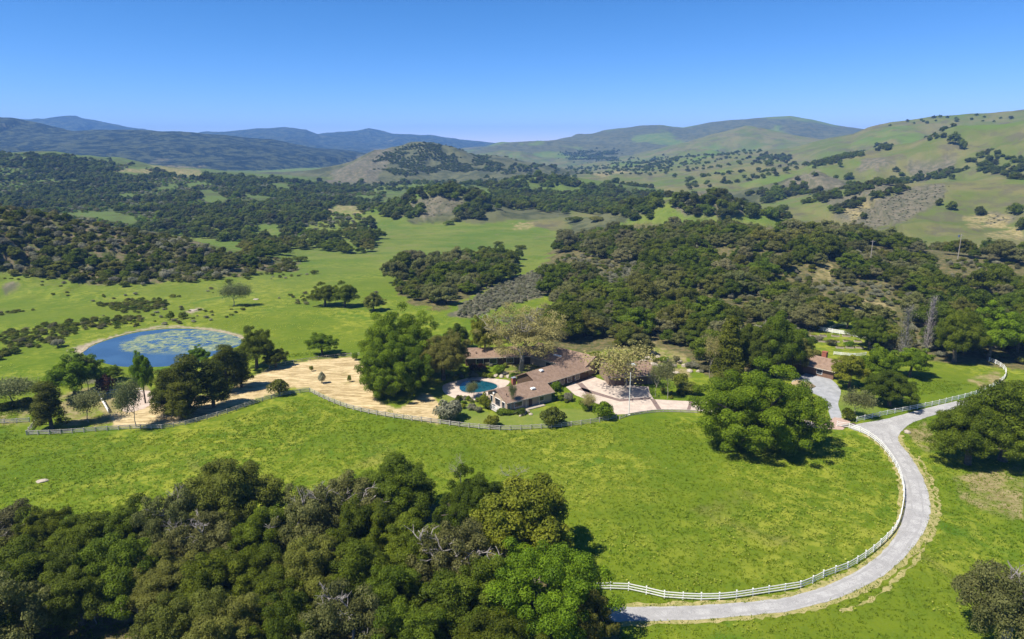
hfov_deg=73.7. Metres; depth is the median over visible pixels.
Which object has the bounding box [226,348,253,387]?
pine tree
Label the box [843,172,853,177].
oak tree
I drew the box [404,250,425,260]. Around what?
live oak
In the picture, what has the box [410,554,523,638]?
live oak
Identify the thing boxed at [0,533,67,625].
live oak
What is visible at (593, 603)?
live oak
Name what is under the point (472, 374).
shrub
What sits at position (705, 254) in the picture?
live oak
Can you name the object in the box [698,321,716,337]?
live oak
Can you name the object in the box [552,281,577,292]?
live oak
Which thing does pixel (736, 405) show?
valley oak
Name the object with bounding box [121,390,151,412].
paddock sand
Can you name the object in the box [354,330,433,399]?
valley oak
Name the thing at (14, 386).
olive tree
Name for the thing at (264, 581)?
live oak
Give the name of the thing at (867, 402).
olive tree
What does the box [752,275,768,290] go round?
live oak
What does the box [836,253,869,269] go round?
live oak
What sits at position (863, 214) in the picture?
oak tree
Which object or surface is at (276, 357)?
live oak
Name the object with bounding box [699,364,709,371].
shrub
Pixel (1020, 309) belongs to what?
live oak
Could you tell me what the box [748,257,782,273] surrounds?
live oak
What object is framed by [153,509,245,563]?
live oak
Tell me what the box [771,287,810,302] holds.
live oak
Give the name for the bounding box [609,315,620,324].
live oak
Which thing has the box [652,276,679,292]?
live oak
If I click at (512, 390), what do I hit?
birch tree
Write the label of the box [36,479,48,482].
boulder
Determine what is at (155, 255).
live oak
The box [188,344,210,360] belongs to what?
broadleaf tree
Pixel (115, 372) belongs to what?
live oak
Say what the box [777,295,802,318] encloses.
live oak
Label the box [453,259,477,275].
live oak
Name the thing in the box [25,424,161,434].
rail fence
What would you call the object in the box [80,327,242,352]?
pond bank
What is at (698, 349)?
live oak
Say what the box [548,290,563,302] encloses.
live oak
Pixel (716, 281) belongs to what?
live oak
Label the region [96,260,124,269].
live oak
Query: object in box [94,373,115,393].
plum tree
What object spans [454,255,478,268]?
live oak
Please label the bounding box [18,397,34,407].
shrub
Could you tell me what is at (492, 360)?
window
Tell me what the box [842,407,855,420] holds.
shrub
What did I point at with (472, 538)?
live oak
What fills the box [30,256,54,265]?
live oak
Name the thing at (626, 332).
live oak
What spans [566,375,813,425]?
forecourt
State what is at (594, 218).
shrub
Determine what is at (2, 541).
live oak
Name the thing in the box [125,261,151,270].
live oak
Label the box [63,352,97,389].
olive tree
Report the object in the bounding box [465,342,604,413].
ranch house
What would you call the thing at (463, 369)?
shrub
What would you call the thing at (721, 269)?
live oak
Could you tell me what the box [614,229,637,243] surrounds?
live oak
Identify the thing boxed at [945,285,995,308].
live oak
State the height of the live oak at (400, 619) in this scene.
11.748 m
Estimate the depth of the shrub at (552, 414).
156.05 m
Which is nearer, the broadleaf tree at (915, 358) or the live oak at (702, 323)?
the broadleaf tree at (915, 358)
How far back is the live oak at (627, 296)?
259.89 m
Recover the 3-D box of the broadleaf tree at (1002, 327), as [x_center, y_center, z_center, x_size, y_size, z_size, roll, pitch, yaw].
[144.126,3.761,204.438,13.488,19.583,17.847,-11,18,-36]
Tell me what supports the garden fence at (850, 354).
on the meadow ground at (312, 156)
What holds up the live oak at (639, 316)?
on the meadow ground at (312, 156)
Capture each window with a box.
[476,359,483,363]
[490,358,496,363]
[495,397,500,406]
[506,358,513,362]
[514,401,521,407]
[816,369,822,374]
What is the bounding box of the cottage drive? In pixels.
[792,373,841,418]
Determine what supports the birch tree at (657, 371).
on the meadow ground at (312, 156)
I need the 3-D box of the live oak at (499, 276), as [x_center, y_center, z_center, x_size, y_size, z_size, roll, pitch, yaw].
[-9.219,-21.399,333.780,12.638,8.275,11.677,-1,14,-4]
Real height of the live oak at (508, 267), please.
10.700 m
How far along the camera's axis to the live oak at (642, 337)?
209.44 m
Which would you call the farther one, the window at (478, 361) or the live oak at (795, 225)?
the live oak at (795, 225)
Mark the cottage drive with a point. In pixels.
(829, 390)
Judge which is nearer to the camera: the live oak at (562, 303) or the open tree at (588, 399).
the open tree at (588, 399)
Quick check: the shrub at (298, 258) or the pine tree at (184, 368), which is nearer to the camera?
the pine tree at (184, 368)
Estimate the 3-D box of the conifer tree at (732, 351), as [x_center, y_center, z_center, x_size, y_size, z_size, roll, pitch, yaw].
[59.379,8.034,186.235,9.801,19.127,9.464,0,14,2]
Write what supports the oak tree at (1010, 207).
on the meadow ground at (312, 156)
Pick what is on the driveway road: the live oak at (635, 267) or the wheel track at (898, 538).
the wheel track at (898, 538)
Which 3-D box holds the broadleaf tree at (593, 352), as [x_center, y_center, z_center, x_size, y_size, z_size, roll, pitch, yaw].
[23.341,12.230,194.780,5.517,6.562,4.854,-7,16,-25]
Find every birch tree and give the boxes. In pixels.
[508,383,517,398]
[648,360,665,396]
[656,358,679,398]
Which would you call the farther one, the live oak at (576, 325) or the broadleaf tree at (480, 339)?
the live oak at (576, 325)
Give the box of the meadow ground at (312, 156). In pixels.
[0,110,1023,638]
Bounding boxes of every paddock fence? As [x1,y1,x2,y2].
[98,391,108,412]
[269,352,359,367]
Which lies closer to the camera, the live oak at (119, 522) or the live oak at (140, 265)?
the live oak at (119, 522)
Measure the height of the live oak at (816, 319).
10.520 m
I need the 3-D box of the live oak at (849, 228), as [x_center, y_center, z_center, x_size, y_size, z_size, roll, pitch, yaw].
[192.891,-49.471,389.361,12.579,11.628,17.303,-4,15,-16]
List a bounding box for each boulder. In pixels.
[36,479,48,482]
[791,380,814,387]
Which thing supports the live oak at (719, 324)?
on the meadow ground at (312, 156)
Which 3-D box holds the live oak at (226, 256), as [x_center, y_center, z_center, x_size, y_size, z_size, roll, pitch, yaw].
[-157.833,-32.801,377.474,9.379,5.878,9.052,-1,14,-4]
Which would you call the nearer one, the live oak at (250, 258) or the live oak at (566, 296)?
the live oak at (566, 296)
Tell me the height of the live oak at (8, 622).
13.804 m
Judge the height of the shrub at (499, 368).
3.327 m
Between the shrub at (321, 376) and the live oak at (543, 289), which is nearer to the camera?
the shrub at (321, 376)
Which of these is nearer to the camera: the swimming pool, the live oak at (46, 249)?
the swimming pool
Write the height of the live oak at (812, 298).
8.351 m
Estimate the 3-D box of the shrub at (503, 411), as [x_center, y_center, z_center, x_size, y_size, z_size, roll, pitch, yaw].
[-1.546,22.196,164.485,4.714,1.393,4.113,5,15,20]
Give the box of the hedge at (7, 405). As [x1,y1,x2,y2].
[0,399,32,410]
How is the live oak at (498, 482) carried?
on the meadow ground at (312, 156)
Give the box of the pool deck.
[442,377,509,399]
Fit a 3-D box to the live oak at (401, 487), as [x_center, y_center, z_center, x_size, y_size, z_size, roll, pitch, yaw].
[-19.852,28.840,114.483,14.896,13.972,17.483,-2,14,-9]
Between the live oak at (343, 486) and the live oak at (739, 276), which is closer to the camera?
the live oak at (343, 486)
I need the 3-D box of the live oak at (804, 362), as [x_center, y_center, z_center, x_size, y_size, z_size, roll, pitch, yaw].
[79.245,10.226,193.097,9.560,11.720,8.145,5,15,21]
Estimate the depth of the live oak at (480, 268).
336.17 m
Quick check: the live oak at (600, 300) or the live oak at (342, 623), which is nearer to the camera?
the live oak at (342, 623)
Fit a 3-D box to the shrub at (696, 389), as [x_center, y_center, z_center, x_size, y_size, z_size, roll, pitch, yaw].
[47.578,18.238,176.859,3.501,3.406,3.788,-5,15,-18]
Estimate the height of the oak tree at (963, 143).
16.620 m
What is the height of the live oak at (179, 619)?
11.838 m
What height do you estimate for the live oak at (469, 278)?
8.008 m
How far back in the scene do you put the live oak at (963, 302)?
242.35 m
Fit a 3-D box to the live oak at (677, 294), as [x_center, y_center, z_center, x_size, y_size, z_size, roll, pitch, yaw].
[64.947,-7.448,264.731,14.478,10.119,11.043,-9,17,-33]
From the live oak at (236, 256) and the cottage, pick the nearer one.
the cottage
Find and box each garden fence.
[809,324,859,337]
[827,322,845,328]
[833,352,866,355]
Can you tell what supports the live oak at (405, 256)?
on the meadow ground at (312, 156)
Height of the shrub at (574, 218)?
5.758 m
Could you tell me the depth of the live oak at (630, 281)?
279.94 m
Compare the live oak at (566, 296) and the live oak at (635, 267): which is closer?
the live oak at (566, 296)
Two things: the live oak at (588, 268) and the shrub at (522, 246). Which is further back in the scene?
the shrub at (522, 246)
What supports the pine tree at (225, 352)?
on the meadow ground at (312, 156)
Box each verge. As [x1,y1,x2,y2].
[620,434,936,626]
[623,434,904,606]
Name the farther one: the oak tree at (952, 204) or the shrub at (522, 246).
the oak tree at (952, 204)
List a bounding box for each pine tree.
[28,380,71,428]
[147,368,176,414]
[162,382,195,419]
[165,353,208,412]
[196,358,230,407]
[211,344,240,388]
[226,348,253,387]
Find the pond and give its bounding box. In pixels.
[83,329,240,366]
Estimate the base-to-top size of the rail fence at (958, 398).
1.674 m
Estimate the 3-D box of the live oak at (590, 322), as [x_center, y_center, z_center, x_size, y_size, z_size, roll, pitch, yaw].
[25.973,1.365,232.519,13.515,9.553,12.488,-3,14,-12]
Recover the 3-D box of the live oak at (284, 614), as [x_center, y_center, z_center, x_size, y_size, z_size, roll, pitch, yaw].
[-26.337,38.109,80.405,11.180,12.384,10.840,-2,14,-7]
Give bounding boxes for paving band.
[576,375,591,383]
[578,383,591,394]
[578,388,649,400]
[650,399,660,410]
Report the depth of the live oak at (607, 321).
235.98 m
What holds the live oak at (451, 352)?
on the meadow ground at (312, 156)
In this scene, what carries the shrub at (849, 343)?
on the meadow ground at (312, 156)
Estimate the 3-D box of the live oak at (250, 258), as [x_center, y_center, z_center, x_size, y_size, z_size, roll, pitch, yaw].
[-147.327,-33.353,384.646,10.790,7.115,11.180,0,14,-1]
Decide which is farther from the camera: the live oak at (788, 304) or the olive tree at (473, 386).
the live oak at (788, 304)
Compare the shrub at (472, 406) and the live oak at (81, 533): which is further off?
the shrub at (472, 406)
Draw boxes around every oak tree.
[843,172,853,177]
[860,211,867,218]
[935,198,943,204]
[945,201,957,209]
[946,131,964,143]
[958,139,967,148]
[975,206,986,214]
[976,150,985,156]
[985,154,993,160]
[1006,202,1022,212]
[1015,217,1023,228]
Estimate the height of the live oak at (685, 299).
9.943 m
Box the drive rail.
[619,409,697,418]
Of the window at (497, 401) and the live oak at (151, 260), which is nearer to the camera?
the window at (497, 401)
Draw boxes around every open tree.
[577,340,665,389]
[580,393,598,406]
[702,330,724,378]
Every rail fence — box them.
[0,417,29,423]
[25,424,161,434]
[161,388,309,428]
[310,388,616,429]
[592,421,904,600]
[856,357,1006,421]
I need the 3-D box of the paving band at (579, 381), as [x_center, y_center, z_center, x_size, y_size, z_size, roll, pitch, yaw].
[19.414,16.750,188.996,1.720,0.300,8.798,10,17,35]
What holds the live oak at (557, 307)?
on the meadow ground at (312, 156)
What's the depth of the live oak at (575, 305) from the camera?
255.81 m
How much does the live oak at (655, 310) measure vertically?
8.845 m
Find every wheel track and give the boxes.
[619,433,912,610]
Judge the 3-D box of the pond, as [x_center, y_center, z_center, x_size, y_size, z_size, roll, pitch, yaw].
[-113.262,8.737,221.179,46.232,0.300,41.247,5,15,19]
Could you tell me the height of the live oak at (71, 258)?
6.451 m
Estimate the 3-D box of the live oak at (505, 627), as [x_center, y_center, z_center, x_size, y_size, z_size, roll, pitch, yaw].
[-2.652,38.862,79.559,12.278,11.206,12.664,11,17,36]
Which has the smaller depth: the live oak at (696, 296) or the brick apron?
the brick apron
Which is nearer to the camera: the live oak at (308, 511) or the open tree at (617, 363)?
the live oak at (308, 511)
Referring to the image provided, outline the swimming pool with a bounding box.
[458,380,498,392]
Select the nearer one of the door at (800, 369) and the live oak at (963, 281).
the door at (800, 369)
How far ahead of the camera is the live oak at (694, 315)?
228.68 m
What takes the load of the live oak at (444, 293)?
on the meadow ground at (312, 156)
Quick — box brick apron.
[817,417,849,429]
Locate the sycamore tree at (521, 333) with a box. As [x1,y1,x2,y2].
[472,301,570,370]
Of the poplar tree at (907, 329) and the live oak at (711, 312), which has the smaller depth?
the poplar tree at (907, 329)
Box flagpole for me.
[628,373,630,414]
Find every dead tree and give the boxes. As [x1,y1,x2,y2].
[448,452,465,481]
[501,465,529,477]
[920,295,940,347]
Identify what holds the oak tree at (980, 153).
on the meadow ground at (312, 156)
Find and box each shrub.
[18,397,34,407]
[50,339,64,346]
[164,312,174,319]
[178,312,187,318]
[266,379,289,394]
[291,256,308,260]
[318,371,325,382]
[351,352,357,359]
[432,399,462,419]
[458,366,469,373]
[467,403,475,409]
[468,363,478,370]
[470,372,479,376]
[474,406,482,411]
[478,364,487,370]
[478,392,491,407]
[483,415,499,424]
[493,365,504,373]
[496,408,514,414]
[514,245,525,248]
[514,408,525,413]
[539,406,567,425]
[563,392,572,400]
[565,216,582,221]
[589,216,603,220]
[592,401,613,417]
[671,372,688,382]
[674,380,695,393]
[685,361,699,367]
[689,384,702,394]
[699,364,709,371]
[825,339,836,344]
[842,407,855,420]
[843,341,854,346]
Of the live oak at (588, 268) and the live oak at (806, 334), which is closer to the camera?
the live oak at (806, 334)
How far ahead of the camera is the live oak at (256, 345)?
195.63 m
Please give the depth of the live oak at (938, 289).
272.60 m
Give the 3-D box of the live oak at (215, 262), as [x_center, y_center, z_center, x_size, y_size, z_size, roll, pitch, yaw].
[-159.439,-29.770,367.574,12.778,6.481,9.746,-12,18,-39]
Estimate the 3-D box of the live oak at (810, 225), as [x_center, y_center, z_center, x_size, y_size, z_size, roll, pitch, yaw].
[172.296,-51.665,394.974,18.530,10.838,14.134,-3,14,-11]
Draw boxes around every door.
[616,377,628,385]
[634,377,646,384]
[797,365,802,372]
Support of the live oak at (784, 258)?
on the meadow ground at (312, 156)
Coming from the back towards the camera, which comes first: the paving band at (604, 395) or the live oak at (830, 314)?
the live oak at (830, 314)
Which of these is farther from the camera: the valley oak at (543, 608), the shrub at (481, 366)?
the shrub at (481, 366)
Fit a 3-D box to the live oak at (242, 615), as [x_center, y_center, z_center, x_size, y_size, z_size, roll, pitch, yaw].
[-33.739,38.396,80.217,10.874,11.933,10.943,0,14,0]
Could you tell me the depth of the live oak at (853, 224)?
402.03 m
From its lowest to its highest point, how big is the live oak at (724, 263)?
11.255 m
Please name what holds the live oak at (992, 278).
on the meadow ground at (312, 156)
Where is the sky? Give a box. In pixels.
[0,0,1023,142]
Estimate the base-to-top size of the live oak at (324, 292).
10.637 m
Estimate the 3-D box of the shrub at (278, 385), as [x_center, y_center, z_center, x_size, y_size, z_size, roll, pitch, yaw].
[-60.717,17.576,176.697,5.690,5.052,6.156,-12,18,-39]
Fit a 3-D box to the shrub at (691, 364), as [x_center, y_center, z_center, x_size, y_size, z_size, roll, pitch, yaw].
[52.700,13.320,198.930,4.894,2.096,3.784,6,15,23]
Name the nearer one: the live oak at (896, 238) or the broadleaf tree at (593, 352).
the broadleaf tree at (593, 352)
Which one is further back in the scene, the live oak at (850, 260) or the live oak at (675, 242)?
the live oak at (675, 242)
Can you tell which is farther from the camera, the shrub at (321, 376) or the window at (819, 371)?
the window at (819, 371)
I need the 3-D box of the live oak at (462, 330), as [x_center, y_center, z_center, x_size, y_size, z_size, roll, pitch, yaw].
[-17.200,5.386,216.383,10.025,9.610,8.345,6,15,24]
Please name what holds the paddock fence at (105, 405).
on the meadow ground at (312, 156)
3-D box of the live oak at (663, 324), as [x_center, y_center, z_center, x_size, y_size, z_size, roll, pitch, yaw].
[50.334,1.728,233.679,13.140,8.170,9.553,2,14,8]
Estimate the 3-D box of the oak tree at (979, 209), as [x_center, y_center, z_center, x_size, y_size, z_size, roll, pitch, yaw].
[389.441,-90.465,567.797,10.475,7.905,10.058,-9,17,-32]
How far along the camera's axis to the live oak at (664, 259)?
334.39 m
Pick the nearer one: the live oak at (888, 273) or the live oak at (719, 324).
the live oak at (719, 324)
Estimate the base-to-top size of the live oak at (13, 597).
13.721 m
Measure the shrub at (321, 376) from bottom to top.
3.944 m
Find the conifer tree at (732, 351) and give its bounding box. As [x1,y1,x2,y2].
[709,314,746,380]
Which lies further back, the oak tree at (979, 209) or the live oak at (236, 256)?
the oak tree at (979, 209)
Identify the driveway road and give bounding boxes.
[603,400,967,621]
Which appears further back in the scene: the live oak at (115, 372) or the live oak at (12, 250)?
the live oak at (12, 250)
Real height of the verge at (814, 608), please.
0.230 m
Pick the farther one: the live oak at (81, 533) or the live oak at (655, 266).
the live oak at (655, 266)
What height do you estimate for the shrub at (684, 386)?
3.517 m
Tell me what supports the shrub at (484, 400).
on the meadow ground at (312, 156)
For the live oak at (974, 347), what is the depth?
210.18 m
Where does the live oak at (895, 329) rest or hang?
on the meadow ground at (312, 156)
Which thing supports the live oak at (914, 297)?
on the meadow ground at (312, 156)
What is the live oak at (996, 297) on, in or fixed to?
on the meadow ground at (312, 156)
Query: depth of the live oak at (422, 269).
332.56 m
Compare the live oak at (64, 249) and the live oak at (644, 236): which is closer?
the live oak at (64, 249)
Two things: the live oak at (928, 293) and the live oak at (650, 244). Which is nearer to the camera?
the live oak at (928, 293)
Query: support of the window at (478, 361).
in the ranch house
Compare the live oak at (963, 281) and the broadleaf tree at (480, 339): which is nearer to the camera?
the broadleaf tree at (480, 339)
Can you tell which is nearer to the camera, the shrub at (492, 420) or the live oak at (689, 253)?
the shrub at (492, 420)
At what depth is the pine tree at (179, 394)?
158.96 m
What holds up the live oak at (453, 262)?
on the meadow ground at (312, 156)
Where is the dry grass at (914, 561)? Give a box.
[839,456,941,612]
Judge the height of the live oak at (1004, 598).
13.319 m
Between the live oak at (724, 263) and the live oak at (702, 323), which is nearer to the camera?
the live oak at (702, 323)
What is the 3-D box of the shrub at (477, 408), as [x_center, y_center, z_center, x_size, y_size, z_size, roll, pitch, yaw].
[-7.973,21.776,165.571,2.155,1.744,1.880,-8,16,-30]
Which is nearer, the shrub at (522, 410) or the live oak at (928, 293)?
the shrub at (522, 410)
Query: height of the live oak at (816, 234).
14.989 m
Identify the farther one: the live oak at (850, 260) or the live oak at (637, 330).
the live oak at (850, 260)
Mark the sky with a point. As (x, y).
(493, 71)
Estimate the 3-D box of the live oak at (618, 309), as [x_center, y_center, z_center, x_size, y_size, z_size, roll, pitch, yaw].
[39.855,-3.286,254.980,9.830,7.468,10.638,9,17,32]
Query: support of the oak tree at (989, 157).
on the meadow ground at (312, 156)
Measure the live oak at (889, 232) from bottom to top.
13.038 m
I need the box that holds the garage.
[598,360,654,385]
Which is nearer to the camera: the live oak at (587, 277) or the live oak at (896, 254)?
the live oak at (587, 277)
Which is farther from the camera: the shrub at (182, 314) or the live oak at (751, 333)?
the shrub at (182, 314)
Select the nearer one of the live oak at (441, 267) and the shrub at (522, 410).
the shrub at (522, 410)
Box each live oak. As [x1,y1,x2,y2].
[0,498,33,544]
[0,505,78,556]
[0,533,20,547]
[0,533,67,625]
[0,570,54,638]
[0,600,19,633]
[1,246,22,257]
[27,546,118,630]
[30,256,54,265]
[36,245,54,253]
[44,511,112,569]
[49,260,73,270]
[54,245,71,258]
[63,254,81,263]
[66,531,159,620]
[68,248,88,257]
[85,254,102,267]
[93,492,159,562]
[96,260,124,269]
[99,364,123,379]
[101,255,119,260]
[116,541,197,621]
[120,258,139,266]
[124,252,140,259]
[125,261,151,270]
[129,585,237,638]
[130,482,208,557]
[145,255,159,265]
[146,252,164,260]
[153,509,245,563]
[167,547,266,606]
[176,458,290,534]
[180,591,275,638]
[186,254,203,262]
[205,258,225,267]
[207,253,223,260]
[219,257,238,270]
[222,255,234,260]
[226,506,314,567]
[228,253,240,259]
[230,544,315,625]
[238,325,274,368]
[239,254,259,263]
[248,587,333,638]
[262,348,288,367]
[265,480,345,548]
[268,532,344,604]
[285,577,397,638]
[305,469,388,541]
[306,281,335,305]
[308,538,396,638]
[326,494,403,561]
[329,280,358,306]
[348,564,432,630]
[358,451,438,522]
[362,228,377,238]
[363,292,386,310]
[368,600,449,638]
[377,507,461,584]
[379,260,409,278]
[389,251,413,264]
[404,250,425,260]
[404,517,498,595]
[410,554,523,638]
[411,255,441,269]
[413,263,431,276]
[419,329,470,380]
[425,273,447,285]
[426,261,458,274]
[429,286,458,303]
[432,463,501,528]
[435,282,458,294]
[440,246,470,261]
[443,323,469,341]
[445,272,461,283]
[447,257,460,268]
[450,608,549,638]
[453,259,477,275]
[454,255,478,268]
[457,275,479,291]
[463,249,481,259]
[463,263,490,273]
[476,481,517,540]
[482,267,505,282]
[487,244,512,253]
[488,264,511,280]
[500,260,513,276]
[534,260,559,277]
[535,272,563,292]
[538,276,548,294]
[542,301,575,314]
[546,304,571,316]
[546,306,584,339]
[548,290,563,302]
[548,301,569,307]
[549,262,575,280]
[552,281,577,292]
[555,229,580,250]
[556,290,577,304]
[566,261,595,277]
[566,589,619,638]
[570,270,596,281]
[572,301,587,310]
[573,286,587,297]
[574,265,600,275]
[577,272,600,282]
[578,309,607,336]
[580,275,608,288]
[584,283,607,294]
[587,240,609,255]
[593,295,605,306]
[594,315,613,331]
[604,277,627,292]
[604,287,641,307]
[604,301,628,315]
[606,322,632,337]
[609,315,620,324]
[611,247,632,260]
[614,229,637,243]
[615,326,634,345]
[617,306,658,333]
[620,278,661,301]
[621,321,643,334]
[624,273,655,286]
[626,333,655,350]
[630,230,652,240]
[630,262,654,276]
[630,301,654,312]
[631,261,652,270]
[636,250,662,267]
[639,264,664,280]
[642,238,662,249]
[648,312,677,332]
[650,264,664,274]
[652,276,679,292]
[652,303,666,311]
[653,252,675,266]
[653,296,671,308]
[653,300,699,315]
[654,299,695,330]
[658,264,683,275]
[661,287,695,302]
[666,233,693,247]
[668,245,698,262]
[677,324,703,334]
[678,221,699,233]
[678,259,694,270]
[679,287,699,299]
[680,297,697,309]
[680,317,708,331]
[684,313,712,324]
[685,330,703,344]
[688,308,723,323]
[688,329,729,364]
[690,256,714,271]
[693,295,727,319]
[694,268,718,282]
[695,245,718,259]
[695,252,718,263]
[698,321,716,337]
[699,275,725,292]
[700,320,741,339]
[709,258,737,272]
[715,278,742,293]
[716,266,729,273]
[717,302,746,321]
[722,270,756,286]
[739,324,786,369]
[746,225,782,240]
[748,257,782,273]
[751,309,807,375]
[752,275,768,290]
[759,280,797,300]
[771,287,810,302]
[774,252,797,269]
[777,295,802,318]
[778,219,810,234]
[779,340,809,372]
[784,227,810,238]
[789,303,826,328]
[799,328,815,344]
[802,221,821,229]
[802,295,820,302]
[802,295,842,326]
[802,338,821,357]
[803,226,837,242]
[803,339,816,349]
[814,233,845,257]
[835,309,854,328]
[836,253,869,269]
[840,222,862,234]
[844,315,897,348]
[847,220,873,231]
[853,302,895,325]
[861,369,920,406]
[877,232,913,246]
[878,226,903,246]
[882,265,909,278]
[884,249,911,262]
[886,323,911,340]
[900,291,928,310]
[908,267,934,278]
[908,287,946,305]
[910,299,952,324]
[918,269,959,294]
[923,400,1023,465]
[926,286,947,298]
[934,307,991,362]
[942,273,968,287]
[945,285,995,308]
[948,296,980,314]
[949,379,1023,461]
[950,558,1023,638]
[963,344,984,353]
[966,268,1015,293]
[979,239,1015,256]
[980,263,1016,276]
[980,292,1003,306]
[981,307,1004,319]
[997,289,1023,312]
[1013,302,1023,313]
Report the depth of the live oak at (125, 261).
342.87 m
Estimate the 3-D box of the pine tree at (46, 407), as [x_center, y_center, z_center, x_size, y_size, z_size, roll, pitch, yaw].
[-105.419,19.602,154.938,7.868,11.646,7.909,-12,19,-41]
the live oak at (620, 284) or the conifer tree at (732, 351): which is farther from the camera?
the live oak at (620, 284)
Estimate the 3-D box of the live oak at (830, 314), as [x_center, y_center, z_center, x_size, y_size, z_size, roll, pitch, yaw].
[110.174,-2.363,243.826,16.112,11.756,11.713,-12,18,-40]
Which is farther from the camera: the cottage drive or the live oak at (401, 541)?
the cottage drive
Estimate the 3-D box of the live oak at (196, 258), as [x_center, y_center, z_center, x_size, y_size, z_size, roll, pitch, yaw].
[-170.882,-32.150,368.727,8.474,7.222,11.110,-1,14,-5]
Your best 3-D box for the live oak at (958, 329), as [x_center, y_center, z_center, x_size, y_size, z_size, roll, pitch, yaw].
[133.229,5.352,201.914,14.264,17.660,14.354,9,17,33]
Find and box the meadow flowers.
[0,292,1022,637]
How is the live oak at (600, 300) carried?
on the meadow ground at (312, 156)
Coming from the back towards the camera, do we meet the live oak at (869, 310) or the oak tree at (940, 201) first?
the oak tree at (940, 201)
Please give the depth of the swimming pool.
183.35 m
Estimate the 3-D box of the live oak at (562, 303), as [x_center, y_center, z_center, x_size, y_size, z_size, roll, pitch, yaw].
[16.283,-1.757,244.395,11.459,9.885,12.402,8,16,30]
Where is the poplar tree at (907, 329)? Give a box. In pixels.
[893,300,918,351]
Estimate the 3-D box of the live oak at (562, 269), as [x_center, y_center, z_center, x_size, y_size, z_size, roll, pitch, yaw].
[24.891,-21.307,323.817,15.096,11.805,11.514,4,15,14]
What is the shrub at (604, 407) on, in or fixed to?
on the meadow ground at (312, 156)
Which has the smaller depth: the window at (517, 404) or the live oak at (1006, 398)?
the live oak at (1006, 398)
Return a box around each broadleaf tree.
[41,348,110,396]
[128,350,153,402]
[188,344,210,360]
[303,332,338,355]
[469,314,501,347]
[469,472,574,564]
[550,381,563,398]
[589,351,601,366]
[830,354,872,388]
[859,343,900,383]
[889,347,935,376]
[972,300,1023,360]
[1008,311,1023,357]
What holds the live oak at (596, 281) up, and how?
on the meadow ground at (312, 156)
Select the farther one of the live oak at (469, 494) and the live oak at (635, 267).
the live oak at (635, 267)
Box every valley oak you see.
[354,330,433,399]
[357,301,440,369]
[481,536,626,638]
[687,356,834,455]
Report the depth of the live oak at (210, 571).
88.57 m
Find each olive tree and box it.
[0,371,42,400]
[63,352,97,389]
[66,387,109,422]
[108,375,143,425]
[215,281,256,305]
[465,380,478,393]
[838,386,878,411]
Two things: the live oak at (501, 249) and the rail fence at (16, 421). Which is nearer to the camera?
the rail fence at (16, 421)
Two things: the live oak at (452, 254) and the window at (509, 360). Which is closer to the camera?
the window at (509, 360)
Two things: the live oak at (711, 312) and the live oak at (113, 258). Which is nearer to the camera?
the live oak at (711, 312)
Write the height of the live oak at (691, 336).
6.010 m
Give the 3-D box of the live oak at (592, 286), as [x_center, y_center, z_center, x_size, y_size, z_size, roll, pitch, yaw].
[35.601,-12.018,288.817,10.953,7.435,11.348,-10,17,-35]
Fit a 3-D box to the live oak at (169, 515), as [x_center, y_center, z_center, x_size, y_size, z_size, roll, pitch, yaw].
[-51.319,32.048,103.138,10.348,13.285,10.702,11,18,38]
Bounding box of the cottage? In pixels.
[792,351,843,379]
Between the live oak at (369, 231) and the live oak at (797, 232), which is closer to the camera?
the live oak at (797, 232)
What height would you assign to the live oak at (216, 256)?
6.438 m
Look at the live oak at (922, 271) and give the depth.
298.85 m
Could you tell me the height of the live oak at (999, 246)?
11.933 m
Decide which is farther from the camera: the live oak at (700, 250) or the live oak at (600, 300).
the live oak at (700, 250)
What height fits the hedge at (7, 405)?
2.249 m

